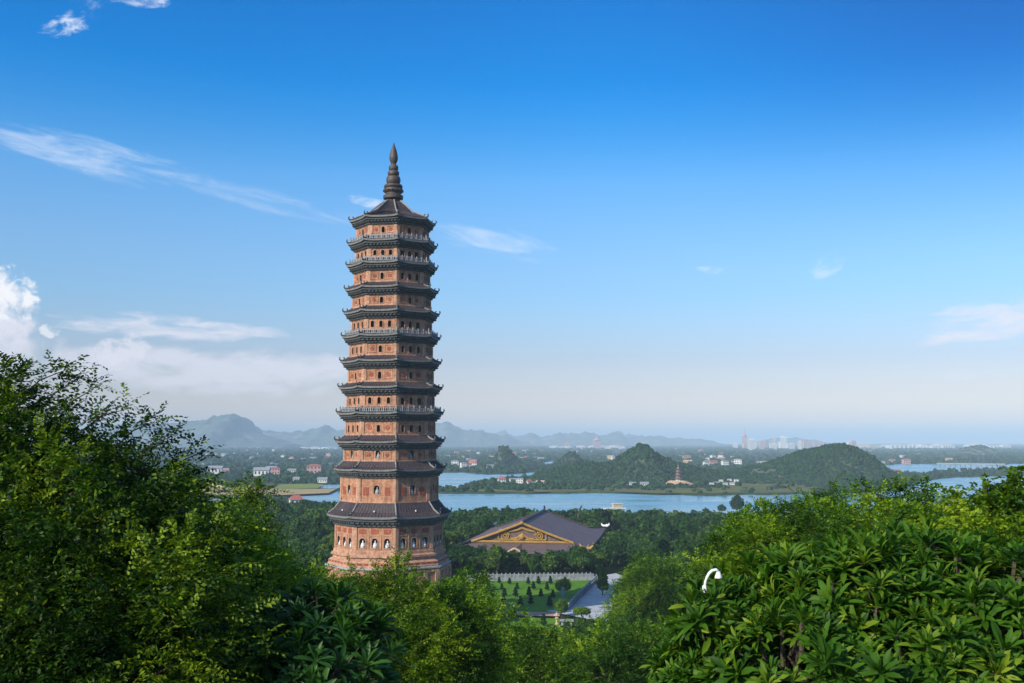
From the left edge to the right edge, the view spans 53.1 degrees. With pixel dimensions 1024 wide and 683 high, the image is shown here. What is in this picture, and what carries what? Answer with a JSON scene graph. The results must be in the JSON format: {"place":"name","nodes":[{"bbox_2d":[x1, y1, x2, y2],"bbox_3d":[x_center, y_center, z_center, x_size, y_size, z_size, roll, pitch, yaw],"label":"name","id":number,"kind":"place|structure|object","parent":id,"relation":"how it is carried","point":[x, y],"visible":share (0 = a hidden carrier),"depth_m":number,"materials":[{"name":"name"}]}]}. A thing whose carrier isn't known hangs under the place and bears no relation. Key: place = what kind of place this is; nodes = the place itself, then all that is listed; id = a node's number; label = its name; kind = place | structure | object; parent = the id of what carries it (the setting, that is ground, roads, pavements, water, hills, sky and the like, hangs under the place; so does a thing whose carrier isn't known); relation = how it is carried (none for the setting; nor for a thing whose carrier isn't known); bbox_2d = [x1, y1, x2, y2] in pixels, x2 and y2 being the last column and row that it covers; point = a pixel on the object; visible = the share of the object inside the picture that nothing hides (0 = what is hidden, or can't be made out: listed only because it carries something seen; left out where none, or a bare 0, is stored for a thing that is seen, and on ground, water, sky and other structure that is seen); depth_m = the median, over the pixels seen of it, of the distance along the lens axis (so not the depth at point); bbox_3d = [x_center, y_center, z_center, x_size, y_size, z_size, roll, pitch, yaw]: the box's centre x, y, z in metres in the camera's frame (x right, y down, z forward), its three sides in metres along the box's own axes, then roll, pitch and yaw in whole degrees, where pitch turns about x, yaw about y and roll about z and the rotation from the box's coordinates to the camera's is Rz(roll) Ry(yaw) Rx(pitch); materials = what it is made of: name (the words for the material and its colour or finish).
{"place":"outdoors","nodes":[
{"label":"outdoors","id":0,"kind":"place"},
{"bbox_2d":[63,413,304,448],"bbox_3d":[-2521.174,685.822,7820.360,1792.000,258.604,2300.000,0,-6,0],"label":"mountain","id":1,"kind":"structure","parent":0,"point":[233,430],"depth_m":7222.61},
{"bbox_2d":[213,487,334,494],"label":"dry field","id":2,"kind":"structure","parent":0,"point":[305,491],"depth_m":988.66,"materials":[{"name":"soil"}]},
{"bbox_2d":[273,483,321,488],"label":"rice field","id":3,"kind":"structure","parent":0,"point":[298,486],"depth_m":1097.44,"materials":[{"name":"plant"}]},
{"bbox_2d":[307,464,321,472],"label":"house","id":4,"kind":"structure","parent":0,"point":[314,468],"depth_m":1533.20,"materials":[{"name":"pink concrete"}]},
{"bbox_2d":[262,421,530,446],"bbox_3d":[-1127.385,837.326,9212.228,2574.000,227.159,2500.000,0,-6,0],"label":"mountain","id":5,"kind":"structure","parent":0,"point":[324,435],"depth_m":8560.37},
{"bbox_2d":[495,445,524,465],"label":"hill","id":6,"kind":"structure","parent":0,"point":[504,450],"depth_m":1993.92,"materials":[{"name":"plant"}]},
{"bbox_2d":[0,446,1023,682],"bbox_3d":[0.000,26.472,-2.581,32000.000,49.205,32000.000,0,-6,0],"label":"ground","id":7,"kind":"structure","parent":0,"point":[614,568],"depth_m":978.87,"materials":[{"name":"plant"}]},
{"bbox_2d":[0,349,295,682],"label":"broadleaf tree","id":8,"kind":"object","parent":7,"relation":"on","point":[107,608],"visible":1,"depth_m":12.27,"materials":[{"name":"green plant"}]},
{"bbox_2d":[207,466,223,473],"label":"house","id":9,"kind":"structure","parent":7,"relation":"on","point":[218,469],"depth_m":1533.49,"materials":[{"name":"white concrete"}]},
{"bbox_2d":[138,474,339,656],"bbox_3d":[-4.905,7.407,16.387,4.417,10.511,5.702,0,-6,0],"label":"broadleaf tree","id":10,"kind":"object","parent":7,"relation":"on","point":[287,582],"visible":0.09,"depth_m":17.10,"materials":[{"name":"green plant"}]},
{"bbox_2d":[217,471,292,563],"bbox_3d":[-5.941,9.213,23.254,1.890,12.495,1.754,0,-6,0],"label":"sapling","id":11,"kind":"object","parent":7,"relation":"on","point":[250,495],"visible":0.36,"depth_m":23.72,"materials":[{"name":"green plant"}]},
{"bbox_2d":[253,467,270,475],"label":"house","id":12,"kind":"structure","parent":7,"relation":"on","point":[258,471],"depth_m":1438.09,"materials":[{"name":"white concrete"}]},
{"bbox_2d":[270,467,280,473],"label":"house","id":13,"kind":"structure","parent":7,"relation":"on","point":[275,470],"depth_m":1514.66,"materials":[{"name":"pink concrete"}]},
{"bbox_2d":[270,521,292,531],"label":"tree","id":14,"kind":"object","parent":7,"relation":"on","point":[283,528],"visible":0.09,"depth_m":415.76,"materials":[{"name":"green plant"}]},
{"bbox_2d":[276,535,292,546],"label":"tree","id":15,"kind":"object","parent":7,"relation":"on","point":[286,541],"visible":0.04,"depth_m":319.82,"materials":[{"name":"green plant"}]},
{"bbox_2d":[284,531,297,540],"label":"tree","id":16,"kind":"object","parent":7,"relation":"on","point":[290,535],"visible":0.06,"depth_m":373.62,"materials":[{"name":"green plant"}]},
{"bbox_2d":[286,526,300,535],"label":"tree","id":17,"kind":"object","parent":7,"relation":"on","point":[290,530],"visible":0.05,"depth_m":381.11,"materials":[{"name":"green plant"}]},
{"bbox_2d":[289,516,302,532],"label":"tree","id":18,"kind":"object","parent":7,"relation":"on","point":[296,524],"visible":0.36,"depth_m":390.63,"materials":[{"name":"green plant"}]},
{"bbox_2d":[288,495,303,502],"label":"house","id":19,"kind":"structure","parent":7,"relation":"on","point":[294,498],"depth_m":752.06,"materials":[{"name":"red tile"}]},
{"bbox_2d":[292,546,303,563],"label":"tree","id":20,"kind":"object","parent":7,"relation":"on","point":[299,551],"visible":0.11,"depth_m":277.66,"materials":[{"name":"green plant"}]},
{"bbox_2d":[291,541,309,552],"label":"tree","id":21,"kind":"object","parent":7,"relation":"on","point":[304,547],"visible":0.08,"depth_m":296.41,"materials":[{"name":"green plant"}]},
{"bbox_2d":[188,574,413,682],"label":"frangipani tree","id":22,"kind":"object","parent":7,"relation":"on","point":[310,650],"visible":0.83,"depth_m":13.01,"materials":[{"name":"green plant"}]},
{"bbox_2d":[303,524,322,541],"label":"tree","id":23,"kind":"object","parent":7,"relation":"on","point":[314,532],"visible":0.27,"depth_m":377.58,"materials":[{"name":"green plant"}]},
{"bbox_2d":[301,548,325,564],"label":"tree","id":24,"kind":"object","parent":7,"relation":"on","point":[312,554],"visible":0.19,"depth_m":270.02,"materials":[{"name":"green plant"}]},
{"bbox_2d":[306,538,322,548],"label":"tree","id":25,"kind":"object","parent":7,"relation":"on","point":[310,543],"visible":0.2,"depth_m":334.45,"materials":[{"name":"green plant"}]},
{"bbox_2d":[310,509,325,525],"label":"tree","id":26,"kind":"object","parent":7,"relation":"on","point":[318,514],"visible":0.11,"depth_m":407.20,"materials":[{"name":"green plant"}]},
{"bbox_2d":[311,517,325,536],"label":"tree","id":27,"kind":"object","parent":7,"relation":"on","point":[315,521],"visible":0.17,"depth_m":397.75,"materials":[{"name":"green plant"}]},
{"bbox_2d":[317,477,327,482],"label":"house","id":28,"kind":"structure","parent":7,"relation":"on","point":[322,479],"depth_m":1202.59,"materials":[{"name":"white concrete"}]},
{"bbox_2d":[313,538,333,552],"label":"tree","id":29,"kind":"object","parent":7,"relation":"on","point":[322,547],"visible":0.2,"depth_m":319.15,"materials":[{"name":"green plant"}]},
{"bbox_2d":[320,532,334,540],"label":"tree","id":30,"kind":"object","parent":7,"relation":"on","point":[330,536],"visible":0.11,"depth_m":349.75,"materials":[{"name":"green plant"}]},
{"bbox_2d":[323,525,332,534],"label":"tree","id":31,"kind":"object","parent":7,"relation":"on","point":[327,531],"visible":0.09,"depth_m":404.53,"materials":[{"name":"green plant"}]},
{"bbox_2d":[281,553,384,612],"bbox_3d":[-7.732,16.405,43.943,5.480,14.664,9.304,0,-6,0],"label":"broadleaf tree","id":32,"kind":"object","parent":7,"relation":"on","point":[337,578],"visible":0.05,"depth_m":44.45,"materials":[{"name":"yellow plant"}]},
{"bbox_2d":[325,143,451,602],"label":"pagoda","id":33,"kind":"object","parent":7,"relation":"on","point":[390,413],"visible":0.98,"depth_m":214.66,"materials":[{"name":"brick"}]},
{"bbox_2d":[341,542,480,682],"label":"broadleaf tree","id":34,"kind":"object","parent":7,"relation":"on","point":[415,622],"visible":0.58,"depth_m":37.35,"materials":[{"name":"green plant"}]},
{"bbox_2d":[443,529,449,552],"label":"tree","id":35,"kind":"object","parent":7,"relation":"on","point":[445,544],"visible":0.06,"depth_m":320.21,"materials":[{"name":"green plant"}]},
{"bbox_2d":[445,530,458,543],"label":"tree","id":36,"kind":"object","parent":7,"relation":"on","point":[453,538],"visible":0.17,"depth_m":377.62,"materials":[{"name":"green plant"}]},
{"bbox_2d":[448,542,459,551],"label":"tree","id":37,"kind":"object","parent":7,"relation":"on","point":[453,546],"visible":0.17,"depth_m":347.79,"materials":[{"name":"green plant"}]},
{"bbox_2d":[452,545,474,573],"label":"tree","id":38,"kind":"object","parent":7,"relation":"on","point":[463,550],"visible":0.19,"depth_m":312.10,"materials":[{"name":"green plant"}]},
{"bbox_2d":[456,520,479,538],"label":"tree","id":39,"kind":"object","parent":7,"relation":"on","point":[465,529],"visible":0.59,"depth_m":414.72,"materials":[{"name":"green plant"}]},
{"bbox_2d":[405,558,537,682],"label":"broadleaf tree","id":40,"kind":"object","parent":7,"relation":"on","point":[469,603],"visible":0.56,"depth_m":40.29,"materials":[{"name":"green plant"}]},
{"bbox_2d":[195,498,762,576],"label":"woodland","id":41,"kind":"object","parent":7,"relation":"on","point":[610,549],"visible":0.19,"depth_m":446.46,"materials":[{"name":"green plant"}]},
{"bbox_2d":[472,515,495,531],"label":"tree","id":42,"kind":"object","parent":7,"relation":"on","point":[484,524],"visible":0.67,"depth_m":441.19,"materials":[{"name":"green plant"}]},
{"bbox_2d":[482,543,509,573],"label":"tree","id":43,"kind":"object","parent":7,"relation":"on","point":[497,556],"visible":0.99,"depth_m":300.87,"materials":[{"name":"green plant"}]},
{"bbox_2d":[31,443,1023,497],"bbox_3d":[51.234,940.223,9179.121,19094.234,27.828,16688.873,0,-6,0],"label":"plain wood","id":44,"kind":"object","parent":7,"relation":"on","point":[1012,454],"visible":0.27,"depth_m":2340.34,"materials":[{"name":"plant"}]},
{"bbox_2d":[464,611,595,682],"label":"broadleaf tree","id":45,"kind":"object","parent":7,"relation":"on","point":[548,637],"visible":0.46,"depth_m":57.14,"materials":[{"name":"green plant"}]},
{"bbox_2d":[451,505,609,568],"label":"great hall","id":46,"kind":"structure","parent":7,"relation":"on","point":[543,530],"depth_m":368.15,"materials":[{"name":"tile"}]},
{"bbox_2d":[554,598,569,618],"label":"garden tree","id":47,"kind":"object","parent":7,"relation":"on","point":[560,606],"visible":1,"depth_m":231.72,"materials":[{"name":"green plant"}]},
{"bbox_2d":[559,551,567,573],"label":"tree","id":48,"kind":"object","parent":7,"relation":"on","point":[562,555],"visible":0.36,"depth_m":313.54,"materials":[{"name":"green plant"}]},
{"bbox_2d":[565,545,587,573],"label":"tree","id":49,"kind":"object","parent":7,"relation":"on","point":[571,549],"visible":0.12,"depth_m":312.63,"materials":[{"name":"green plant"}]},
{"bbox_2d":[565,546,596,572],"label":"tree","id":50,"kind":"object","parent":7,"relation":"on","point":[582,551],"visible":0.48,"depth_m":305.70,"materials":[{"name":"green plant"}]},
{"bbox_2d":[573,606,591,622],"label":"garden tree","id":51,"kind":"object","parent":7,"relation":"on","point":[581,610],"visible":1,"depth_m":223.71,"materials":[{"name":"green plant"}]},
{"bbox_2d":[593,435,600,448],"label":"city building","id":52,"kind":"structure","parent":7,"relation":"on","point":[596,442],"depth_m":6553.69,"materials":[{"name":"concrete"}]},
{"bbox_2d":[521,608,678,682],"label":"broadleaf tree","id":53,"kind":"object","parent":7,"relation":"on","point":[605,647],"visible":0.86,"depth_m":54.74,"materials":[{"name":"green plant"}]},
{"bbox_2d":[625,527,639,552],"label":"tree","id":54,"kind":"object","parent":7,"relation":"on","point":[634,538],"visible":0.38,"depth_m":363.09,"materials":[{"name":"green plant"}]},
{"bbox_2d":[641,523,659,534],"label":"tree","id":55,"kind":"object","parent":7,"relation":"on","point":[647,530],"visible":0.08,"depth_m":408.28,"materials":[{"name":"green plant"}]},
{"bbox_2d":[594,545,719,648],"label":"broadleaf tree","id":56,"kind":"object","parent":7,"relation":"on","point":[645,590],"visible":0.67,"depth_m":124.31,"materials":[{"name":"green plant"}]},
{"bbox_2d":[643,547,671,560],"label":"tree","id":57,"kind":"object","parent":7,"relation":"on","point":[654,552],"visible":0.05,"depth_m":281.77,"materials":[{"name":"green plant"}]},
{"bbox_2d":[645,546,670,555],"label":"tree","id":58,"kind":"object","parent":7,"relation":"on","point":[668,550],"visible":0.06,"depth_m":286.81,"materials":[{"name":"green plant"}]},
{"bbox_2d":[650,539,673,551],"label":"tree","id":59,"kind":"object","parent":7,"relation":"on","point":[662,544],"visible":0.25,"depth_m":299.43,"materials":[{"name":"green plant"}]},
{"bbox_2d":[654,519,672,529],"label":"tree","id":60,"kind":"object","parent":7,"relation":"on","point":[659,521],"visible":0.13,"depth_m":427.79,"materials":[{"name":"green plant"}]},
{"bbox_2d":[660,518,675,541],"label":"tree","id":61,"kind":"object","parent":7,"relation":"on","point":[668,533],"visible":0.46,"depth_m":381.44,"materials":[{"name":"green plant"}]},
{"bbox_2d":[673,516,681,524],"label":"tree","id":62,"kind":"object","parent":7,"relation":"on","point":[677,519],"visible":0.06,"depth_m":436.40,"materials":[{"name":"green plant"}]},
{"bbox_2d":[666,466,692,484],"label":"pagoda","id":63,"kind":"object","parent":7,"relation":"on","point":[678,475],"visible":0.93,"depth_m":1122.17,"materials":[{"name":"beige stone"}]},
{"bbox_2d":[670,524,690,537],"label":"tree","id":64,"kind":"object","parent":7,"relation":"on","point":[677,532],"visible":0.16,"depth_m":390.91,"materials":[{"name":"green plant"}]},
{"bbox_2d":[671,533,691,558],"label":"tree","id":65,"kind":"object","parent":7,"relation":"on","point":[681,546],"visible":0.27,"depth_m":271.07,"materials":[{"name":"green plant"}]},
{"bbox_2d":[687,539,700,546],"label":"tree","id":66,"kind":"object","parent":7,"relation":"on","point":[692,541],"visible":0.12,"depth_m":345.44,"materials":[{"name":"green plant"}]},
{"bbox_2d":[702,568,721,656],"bbox_3d":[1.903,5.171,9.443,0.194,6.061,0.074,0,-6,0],"label":"garden lamp","id":67,"kind":"object","parent":7,"relation":"on","point":[718,575],"visible":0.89,"depth_m":9.71,"materials":[{"name":"metal"}]},
{"bbox_2d":[707,518,720,532],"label":"tree","id":68,"kind":"object","parent":7,"relation":"on","point":[714,523],"visible":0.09,"depth_m":395.49,"materials":[{"name":"green plant"}]},
{"bbox_2d":[703,519,725,532],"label":"tree","id":69,"kind":"object","parent":7,"relation":"on","point":[707,527],"visible":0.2,"depth_m":399.57,"materials":[{"name":"green plant"}]},
{"bbox_2d":[717,504,726,510],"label":"shore tree","id":70,"kind":"object","parent":7,"relation":"on","point":[721,508],"visible":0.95,"depth_m":680.97,"materials":[{"name":"green plant"}]},
{"bbox_2d":[729,495,743,510],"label":"shore tree","id":71,"kind":"object","parent":7,"relation":"on","point":[736,501],"visible":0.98,"depth_m":680.73,"materials":[{"name":"green plant"}]},
{"bbox_2d":[742,430,746,443],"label":"city building","id":72,"kind":"structure","parent":7,"relation":"on","point":[744,438],"depth_m":6362.22,"materials":[{"name":"concrete"}]},
{"bbox_2d":[748,439,753,449],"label":"city building","id":73,"kind":"structure","parent":7,"relation":"on","point":[750,444],"depth_m":5620.79,"materials":[{"name":"concrete"}]},
{"bbox_2d":[759,440,764,449],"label":"city building","id":74,"kind":"structure","parent":7,"relation":"on","point":[761,444],"depth_m":5817.29,"materials":[{"name":"concrete"}]},
{"bbox_2d":[671,472,865,601],"bbox_3d":[8.878,11.889,33.645,7.495,15.083,6.295,0,-6,0],"label":"broadleaf tree","id":75,"kind":"object","parent":7,"relation":"on","point":[730,538],"visible":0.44,"depth_m":33.77,"materials":[{"name":"green plant"}]},
{"bbox_2d":[780,436,786,447],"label":"city building","id":76,"kind":"structure","parent":7,"relation":"on","point":[783,440],"depth_m":6015.53,"materials":[{"name":"concrete"}]},
{"bbox_2d":[786,443,794,448],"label":"city building","id":77,"kind":"structure","parent":7,"relation":"on","point":[790,445],"depth_m":5813.82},
{"bbox_2d":[638,512,1023,682],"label":"frangipani tree","id":78,"kind":"object","parent":7,"relation":"on","point":[899,604],"visible":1,"depth_m":9.16,"materials":[{"name":"green plant"}]},
{"bbox_2d":[790,471,963,549],"bbox_3d":[9.912,10.142,26.636,5.368,13.435,4.284,0,-6,0],"label":"broadleaf tree","id":79,"kind":"object","parent":7,"relation":"on","point":[894,506],"visible":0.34,"depth_m":27.27,"materials":[{"name":"green plant"}]},
{"bbox_2d":[885,445,911,448],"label":"city building","id":80,"kind":"structure","parent":7,"relation":"on","point":[897,446],"depth_m":5946.45,"materials":[{"name":"concrete"}]},
{"bbox_2d":[901,458,910,463],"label":"house","id":81,"kind":"structure","parent":7,"relation":"on","point":[906,461],"depth_m":2244.79,"materials":[{"name":"white concrete"}]},
{"bbox_2d":[903,464,1023,547],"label":"broadleaf tree","id":82,"kind":"object","parent":7,"relation":"on","point":[998,508],"visible":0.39,"depth_m":19.43,"materials":[{"name":"green plant"}]},
{"bbox_2d":[936,463,1004,467],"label":"bridge","id":83,"kind":"structure","parent":7,"relation":"on","point":[981,464],"depth_m":1969.53,"materials":[{"name":"grey stone"}]},
{"bbox_2d":[0,0,1023,443],"label":"sky","id":84,"kind":"structure","parent":0,"point":[713,220],"materials":[{"name":"blue"}]},
{"bbox_2d":[471,617,561,634],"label":"lawn","id":85,"kind":"structure","parent":0,"point":[551,621],"depth_m":225.22,"materials":[{"name":"green plant"}]},
{"bbox_2d":[540,614,547,625],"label":"clipped shrub","id":86,"kind":"object","parent":85,"relation":"on","point":[544,619],"visible":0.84,"depth_m":220.07,"materials":[{"name":"green plant"}]},
{"bbox_2d":[456,580,589,611],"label":"lawn","id":87,"kind":"structure","parent":0,"point":[539,604],"depth_m":267.43,"materials":[{"name":"green plant"}]},
{"bbox_2d":[467,572,593,580],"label":"balustrade","id":88,"kind":"object","parent":87,"relation":"on","point":[532,577],"visible":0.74,"depth_m":292.23,"materials":[{"name":"grey stone"}]},
{"bbox_2d":[546,596,552,606],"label":"clipped shrub","id":89,"kind":"object","parent":87,"relation":"on","point":[549,603],"visible":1,"depth_m":244.97,"materials":[{"name":"green plant"}]},
{"bbox_2d":[555,578,571,590],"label":"garden tree","id":90,"kind":"object","parent":87,"relation":"on","point":[564,583],"visible":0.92,"depth_m":262.18,"materials":[{"name":"green plant"}]},
{"bbox_2d":[499,611,559,615],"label":"brick path","id":91,"kind":"structure","parent":0,"point":[541,613],"depth_m":235.88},
{"bbox_2d":[490,430,636,436],"bbox_3d":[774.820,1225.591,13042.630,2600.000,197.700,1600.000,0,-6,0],"label":"mountain","id":92,"kind":"structure","parent":0,"point":[503,432],"depth_m":12845.94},
{"bbox_2d":[540,451,590,467],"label":"hill","id":93,"kind":"structure","parent":0,"point":[563,459],"depth_m":1765.01,"materials":[{"name":"plant"}]},
{"bbox_2d":[548,573,620,620],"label":"plaza","id":94,"kind":"structure","parent":0,"point":[591,597],"depth_m":254.00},
{"bbox_2d":[568,574,596,609],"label":"balustrade","id":95,"kind":"object","parent":94,"relation":"on","point":[580,593],"visible":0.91,"depth_m":262.28,"materials":[{"name":"grey stone"}]},
{"bbox_2d":[594,567,609,594],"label":"garden tree","id":96,"kind":"object","parent":94,"relation":"on","point":[602,580],"visible":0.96,"depth_m":263.90,"materials":[{"name":"green plant"}]},
{"bbox_2d":[162,461,1023,519],"bbox_3d":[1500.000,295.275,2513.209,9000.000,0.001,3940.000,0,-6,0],"label":"lake water","id":97,"kind":"structure","parent":0,"point":[637,502],"depth_m":899.99,"materials":[{"name":"liquid"}]},
{"bbox_2d":[601,503,625,508],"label":"pontoon","id":98,"kind":"object","parent":97,"relation":"on","point":[617,505],"visible":0.88,"depth_m":762.73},
{"bbox_2d":[478,486,721,492],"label":"shore field","id":99,"kind":"structure","parent":0,"point":[681,490],"depth_m":1012.96,"materials":[{"name":"plant"}]},
{"bbox_2d":[511,431,726,445],"bbox_3d":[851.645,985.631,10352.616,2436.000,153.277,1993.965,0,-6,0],"label":"mountain","id":100,"kind":"structure","parent":0,"point":[585,438],"depth_m":9811.05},
{"bbox_2d":[533,443,747,483],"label":"hill","id":101,"kind":"structure","parent":0,"point":[591,471],"depth_m":1242.90,"materials":[{"name":"plant"}]},
{"bbox_2d":[721,483,816,492],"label":"shore field","id":102,"kind":"structure","parent":0,"point":[759,488],"depth_m":1055.48,"materials":[{"name":"plant"}]},
{"bbox_2d":[754,437,828,445],"bbox_3d":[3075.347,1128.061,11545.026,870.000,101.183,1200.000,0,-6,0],"label":"mountain","id":103,"kind":"structure","parent":0,"point":[795,440],"depth_m":11308.40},
{"bbox_2d":[727,442,917,484],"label":"hill","id":104,"kind":"structure","parent":0,"point":[790,468],"depth_m":1216.48,"materials":[{"name":"plant"}]},
{"bbox_2d":[856,443,1019,443],"bbox_3d":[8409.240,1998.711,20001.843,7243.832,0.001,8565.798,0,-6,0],"label":"field","id":105,"kind":"structure","parent":0,"point":[938,443],"depth_m":23011.61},
{"bbox_2d":[947,444,998,454],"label":"hill","id":106,"kind":"structure","parent":0,"point":[980,447],"depth_m":3442.67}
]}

